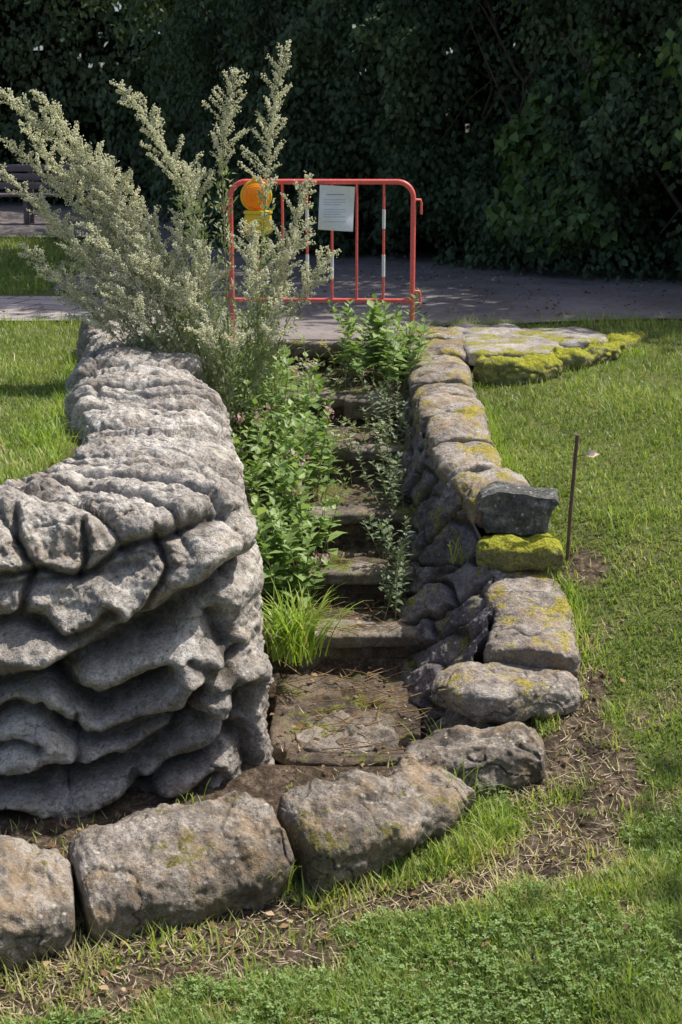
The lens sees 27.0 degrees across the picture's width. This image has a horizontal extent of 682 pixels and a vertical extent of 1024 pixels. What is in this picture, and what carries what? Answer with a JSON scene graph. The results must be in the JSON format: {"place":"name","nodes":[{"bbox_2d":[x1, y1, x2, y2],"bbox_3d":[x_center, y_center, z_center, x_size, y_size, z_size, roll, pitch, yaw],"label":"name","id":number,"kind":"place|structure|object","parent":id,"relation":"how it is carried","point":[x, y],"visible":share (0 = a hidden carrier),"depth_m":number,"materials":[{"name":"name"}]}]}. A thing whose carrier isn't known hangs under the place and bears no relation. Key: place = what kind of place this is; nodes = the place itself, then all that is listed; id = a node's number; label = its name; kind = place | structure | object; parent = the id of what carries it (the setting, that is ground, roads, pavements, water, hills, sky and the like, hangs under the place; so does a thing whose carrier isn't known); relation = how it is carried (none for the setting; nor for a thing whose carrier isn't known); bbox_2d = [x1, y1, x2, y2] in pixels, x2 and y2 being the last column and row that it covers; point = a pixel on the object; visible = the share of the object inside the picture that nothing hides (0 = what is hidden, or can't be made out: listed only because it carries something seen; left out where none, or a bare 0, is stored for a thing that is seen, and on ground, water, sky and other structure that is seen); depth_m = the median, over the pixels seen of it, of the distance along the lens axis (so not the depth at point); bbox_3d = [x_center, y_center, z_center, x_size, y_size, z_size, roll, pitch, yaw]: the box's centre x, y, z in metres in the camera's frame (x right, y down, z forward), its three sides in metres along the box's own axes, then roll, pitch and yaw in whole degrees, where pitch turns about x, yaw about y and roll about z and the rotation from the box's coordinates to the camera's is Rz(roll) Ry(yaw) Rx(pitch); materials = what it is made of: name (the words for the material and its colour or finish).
{"place":"outdoors","nodes":[
{"label":"outdoors","id":0,"kind":"place"},
{"bbox_2d":[0,296,105,320],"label":"paving","id":1,"kind":"structure","parent":0,"point":[13,305],"depth_m":10.87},
{"bbox_2d":[34,2,514,132],"label":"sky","id":2,"kind":"structure","parent":0,"point":[41,47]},
{"bbox_2d":[0,237,681,1023],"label":"lawn","id":3,"kind":"structure","parent":0,"point":[270,785],"depth_m":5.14,"materials":[{"name":"green plant"}]},
{"bbox_2d":[0,403,73,450],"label":"grass tussock","id":4,"kind":"object","parent":3,"relation":"on","point":[26,437],"depth_m":6.00,"materials":[{"name":"green plant"}]},
{"bbox_2d":[0,835,74,969],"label":"edging stone","id":5,"kind":"object","parent":3,"relation":"on","point":[37,910],"visible":0.96,"depth_m":4.15,"materials":[{"name":"grey stone"}]},
{"bbox_2d":[0,229,100,294],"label":"lawn grass","id":6,"kind":"structure","parent":3,"relation":"on","point":[46,246],"depth_m":14.61,"materials":[{"name":"green plant"}]},
{"bbox_2d":[0,0,239,231],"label":"hedge","id":7,"kind":"object","parent":3,"relation":"on","point":[160,186],"visible":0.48,"depth_m":25.52,"materials":[{"name":"green plant"}]},
{"bbox_2d":[0,300,274,818],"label":"carved stone wall","id":8,"kind":"structure","parent":3,"relation":"on","point":[132,643],"depth_m":4.91,"materials":[{"name":"stone"}]},
{"bbox_2d":[67,790,294,941],"bbox_3d":[-0.506,1.119,4.470,0.669,0.334,0.448,-7,16,-23],"label":"edging stone","id":9,"kind":"object","parent":3,"relation":"on","point":[177,864],"visible":0.94,"depth_m":4.34,"materials":[{"name":"grey stone"}]},
{"bbox_2d":[176,777,213,804],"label":"grass tussock","id":10,"kind":"object","parent":3,"relation":"on","point":[192,801],"depth_m":4.73,"materials":[{"name":"green plant"}]},
{"bbox_2d":[270,860,301,900],"bbox_3d":[-0.208,1.123,4.448,0.181,0.151,0.211,0,15,0],"label":"grass tussock","id":11,"kind":"object","parent":3,"relation":"on","point":[289,884],"depth_m":4.45,"materials":[{"name":"green plant"}]},
{"bbox_2d":[261,576,367,667],"bbox_3d":[-0.179,0.441,6.041,0.646,0.340,0.654,0,15,0],"label":"grass tussock","id":12,"kind":"object","parent":3,"relation":"on","point":[296,638],"depth_m":6.00,"materials":[{"name":"green plant"}]},
{"bbox_2d":[211,339,423,766],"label":"stone steps","id":13,"kind":"structure","parent":3,"relation":"on","point":[355,504],"depth_m":6.34,"materials":[{"name":"stone"}]},
{"bbox_2d":[0,40,340,460],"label":"mugwort plant","id":14,"kind":"object","parent":13,"relation":"on","point":[164,292],"visible":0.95,"depth_m":7.37,"materials":[{"name":"green plant"}]},
{"bbox_2d":[213,316,348,623],"bbox_3d":[-0.328,-0.304,7.220,0.674,1.167,2.398,-2,15,-8],"label":"willowherb plant","id":15,"kind":"object","parent":13,"relation":"on","point":[281,545],"visible":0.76,"depth_m":6.78,"materials":[{"name":"green plant"}]},
{"bbox_2d":[188,296,410,489],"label":"weeds","id":16,"kind":"object","parent":13,"relation":"on","point":[354,374],"visible":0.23,"depth_m":8.23,"materials":[{"name":"green plant"}]},
{"bbox_2d":[326,288,440,392],"bbox_3d":[0.240,-1.019,8.453,0.680,0.545,1.028,0,15,0],"label":"nettle plant","id":17,"kind":"object","parent":13,"relation":"on","point":[378,334],"visible":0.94,"depth_m":8.48,"materials":[{"name":"green plant"}]},
{"bbox_2d":[356,376,413,620],"bbox_3d":[0.226,-0.127,7.102,0.315,0.885,1.703,1,15,3],"label":"ragwort plant","id":18,"kind":"object","parent":13,"relation":"on","point":[394,480],"visible":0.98,"depth_m":6.92,"materials":[{"name":"green plant"}]},
{"bbox_2d":[0,0,681,271],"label":"undergrowth","id":19,"kind":"object","parent":3,"relation":"on","point":[426,246],"visible":0.1,"depth_m":16.63,"materials":[{"name":"green plant"}]},
{"bbox_2d":[0,622,681,1023],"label":"clover patch","id":20,"kind":"object","parent":3,"relation":"on","point":[438,984],"visible":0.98,"depth_m":4.07,"materials":[{"name":"green plant"}]},
{"bbox_2d":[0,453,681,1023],"bbox_3d":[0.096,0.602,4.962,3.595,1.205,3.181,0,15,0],"label":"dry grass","id":21,"kind":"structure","parent":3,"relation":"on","point":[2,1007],"depth_m":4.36,"materials":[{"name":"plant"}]},
{"bbox_2d":[0,255,681,1022],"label":"fallen leaves","id":22,"kind":"object","parent":3,"relation":"on","point":[284,925],"depth_m":5.71,"materials":[{"name":"brown plant"}]},
{"bbox_2d":[276,765,475,895],"bbox_3d":[0.145,1.023,4.718,0.690,0.327,0.364,-9,17,-29],"label":"edging stone","id":23,"kind":"object","parent":3,"relation":"on","point":[351,825],"visible":0.94,"depth_m":4.58,"materials":[{"name":"grey stone"}]},
{"bbox_2d":[408,326,465,347],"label":"coping","id":24,"kind":"object","parent":3,"relation":"on","point":[447,333],"visible":0.34,"depth_m":8.89,"materials":[{"name":"stone"}]},
{"bbox_2d":[406,339,468,366],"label":"coping","id":25,"kind":"object","parent":3,"relation":"on","point":[452,347],"visible":0.38,"depth_m":8.54,"materials":[{"name":"stone"}]},
{"bbox_2d":[408,354,470,373],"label":"coping","id":26,"kind":"object","parent":3,"relation":"on","point":[437,358],"visible":0.22,"depth_m":8.36,"materials":[{"name":"stone"}]},
{"bbox_2d":[395,712,483,741],"bbox_3d":[0.410,0.850,5.345,0.350,0.183,0.268,-7,16,-26],"label":"grass tussock","id":27,"kind":"object","parent":3,"relation":"on","point":[437,727],"depth_m":5.35,"materials":[{"name":"green plant"}]},
{"bbox_2d":[408,361,472,398],"bbox_3d":[0.559,-0.718,8.024,0.367,0.223,0.405,0,15,0],"label":"coping","id":28,"kind":"object","parent":3,"relation":"on","point":[420,375],"visible":0.63,"depth_m":7.90,"materials":[{"name":"stone"}]},
{"bbox_2d":[394,369,500,737],"bbox_3d":[0.443,-0.043,7.349,0.460,1.126,4.164,0,15,0],"label":"face","id":29,"kind":"object","parent":3,"relation":"on","point":[446,612],"visible":0.59,"depth_m":6.31},
{"bbox_2d":[449,534,473,563],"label":"grass tussock","id":30,"kind":"object","parent":29,"relation":"on","point":[452,558],"depth_m":6.30,"materials":[{"name":"green plant"}]},
{"bbox_2d":[417,745,510,819],"bbox_3d":[0.364,0.948,4.814,0.428,0.223,0.312,2,15,8],"label":"grass tussock","id":31,"kind":"object","parent":3,"relation":"on","point":[464,777],"depth_m":4.87,"materials":[{"name":"green plant"}]},
{"bbox_2d":[387,721,545,798],"bbox_3d":[0.447,0.904,5.133,0.586,0.249,0.364,0,15,0],"label":"edging stone","id":32,"kind":"object","parent":3,"relation":"on","point":[512,755],"visible":0.62,"depth_m":5.03,"materials":[{"name":"grey stone"}]},
{"bbox_2d":[450,468,529,528],"bbox_3d":[0.703,-0.059,6.485,0.344,0.224,0.393,-4,15,-14],"label":"coping","id":33,"kind":"object","parent":3,"relation":"on","point":[467,485],"visible":0.46,"depth_m":6.46,"materials":[{"name":"stone"}]},
{"bbox_2d":[448,797,534,862],"bbox_3d":[0.470,1.040,4.732,0.293,0.166,0.291,-9,17,-32],"label":"grass tussock","id":34,"kind":"object","parent":3,"relation":"on","point":[480,821],"depth_m":4.72,"materials":[{"name":"green plant"}]},
{"bbox_2d":[489,569,555,578],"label":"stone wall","id":35,"kind":"structure","parent":3,"relation":"on","point":[496,573],"depth_m":6.12,"materials":[{"name":"grey stone"}]},
{"bbox_2d":[476,533,563,572],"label":"moss block","id":36,"kind":"structure","parent":35,"relation":"on","point":[510,553],"depth_m":6.09,"materials":[{"name":"plant"}]},
{"bbox_2d":[476,481,558,535],"bbox_3d":[0.774,-0.015,6.249,0.362,0.203,0.220,1,15,6],"label":"end block","id":37,"kind":"object","parent":36,"relation":"on","point":[514,508],"depth_m":6.16,"materials":[{"name":"grey stone"}]},
{"bbox_2d":[447,323,647,385],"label":"mossy stone platform","id":38,"kind":"structure","parent":3,"relation":"on","point":[508,354],"depth_m":8.53,"materials":[{"name":"grey stone"}]},
{"bbox_2d":[565,434,598,562],"bbox_3d":[1.038,-0.003,6.133,0.128,0.673,0.035,5,16,19],"label":"metal stake","id":39,"kind":"object","parent":3,"relation":"on","point":[591,453],"visible":0.93,"depth_m":6.12,"materials":[{"name":"metal"}]},
{"bbox_2d":[554,487,681,535],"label":"grass tussock","id":40,"kind":"object","parent":3,"relation":"on","point":[611,514],"depth_m":6.41,"materials":[{"name":"green plant"}]},
{"bbox_3d":[0.731,0.675,5.875,0.447,0.357,0.795,0,15,0],"label":"footing","id":41,"kind":"object","parent":3,"relation":"on","visible":0},
{"bbox_2d":[431,661,581,724],"bbox_3d":[0.634,0.694,5.507,0.575,0.213,0.418,0,15,0],"label":"terminal stone","id":42,"kind":"object","parent":41,"relation":"on","point":[501,693],"visible":0.98,"depth_m":5.38,"materials":[{"name":"grey stone"}]},
{"bbox_2d":[484,573,574,626],"bbox_3d":[0.788,0.406,6.014,0.365,0.226,0.390,0,15,0],"label":"coping","id":43,"kind":"object","parent":41,"relation":"on","point":[503,594],"visible":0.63,"depth_m":5.93,"materials":[{"name":"stone"}]},
{"bbox_2d":[483,606,580,676],"bbox_3d":[0.764,0.540,5.727,0.395,0.248,0.378,0,15,0],"label":"coping","id":44,"kind":"object","parent":41,"relation":"on","point":[533,636],"visible":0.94,"depth_m":5.62,"materials":[{"name":"stone"}]},
{"bbox_2d":[0,202,681,340],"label":"footpath","id":45,"kind":"structure","parent":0,"point":[318,323],"depth_m":12.22,"materials":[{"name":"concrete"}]},
{"bbox_2d":[0,165,108,223],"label":"park bench","id":46,"kind":"object","parent":45,"relation":"on","point":[30,176],"visible":0.31,"depth_m":21.69,"materials":[{"name":"brown wood"}]},
{"bbox_2d":[221,179,422,343],"bbox_3d":[-0.122,-1.579,9.062,1.272,1.056,0.442,1,15,3],"label":"pedestrian barrier","id":47,"kind":"object","parent":45,"relation":"on","point":[336,208],"visible":0.77,"depth_m":8.95,"materials":[{"name":"red metal"}]},
{"bbox_2d":[240,176,272,233],"bbox_3d":[-0.530,-1.920,8.909,0.199,0.354,0.122,0,15,0],"label":"warning lamp","id":48,"kind":"object","parent":47,"relation":"attached to","point":[249,194],"visible":0.77,"depth_m":8.87,"materials":[{"name":"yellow plastic"}]},
{"bbox_2d":[148,0,681,283],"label":"hedge","id":49,"kind":"object","parent":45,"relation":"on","point":[397,147],"depth_m":14.23,"materials":[{"name":"green plant"}]},
{"bbox_2d":[484,29,681,257],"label":"ivy cover","id":50,"kind":"object","parent":49,"relation":"attached to","point":[503,215],"visible":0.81,"depth_m":13.10,"materials":[{"name":"green plant"}]},
{"bbox_2d":[640,17,681,170],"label":"overhanging branch","id":51,"kind":"object","parent":49,"relation":"attached to","point":[668,70],"visible":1,"depth_m":10.89,"materials":[{"name":"green plant"}]},
{"bbox_2d":[411,383,476,410],"bbox_3d":[0.557,-0.603,7.693,0.364,0.206,0.346,0,15,0],"label":"coping","id":52,"kind":"object","parent":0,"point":[460,389],"visible":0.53,"depth_m":7.57,"materials":[{"name":"stone"}]},
{"bbox_2d":[413,393,487,432],"bbox_3d":[0.567,-0.484,7.389,0.385,0.227,0.359,0,15,0],"label":"coping","id":53,"kind":"object","parent":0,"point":[427,408],"visible":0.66,"depth_m":7.32,"materials":[{"name":"stone"}]},
{"bbox_2d":[424,413,492,456],"bbox_3d":[0.584,-0.355,7.073,0.342,0.225,0.390,0,15,0],"label":"coping","id":54,"kind":"object","parent":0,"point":[453,427],"visible":0.57,"depth_m":6.97,"materials":[{"name":"stone"}]},
{"bbox_2d":[431,441,501,485],"bbox_3d":[0.605,-0.202,6.775,0.339,0.214,0.381,0,15,0],"label":"coping","id":55,"kind":"object","parent":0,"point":[450,460],"visible":0.69,"depth_m":6.74,"materials":[{"name":"stone"}]}
]}

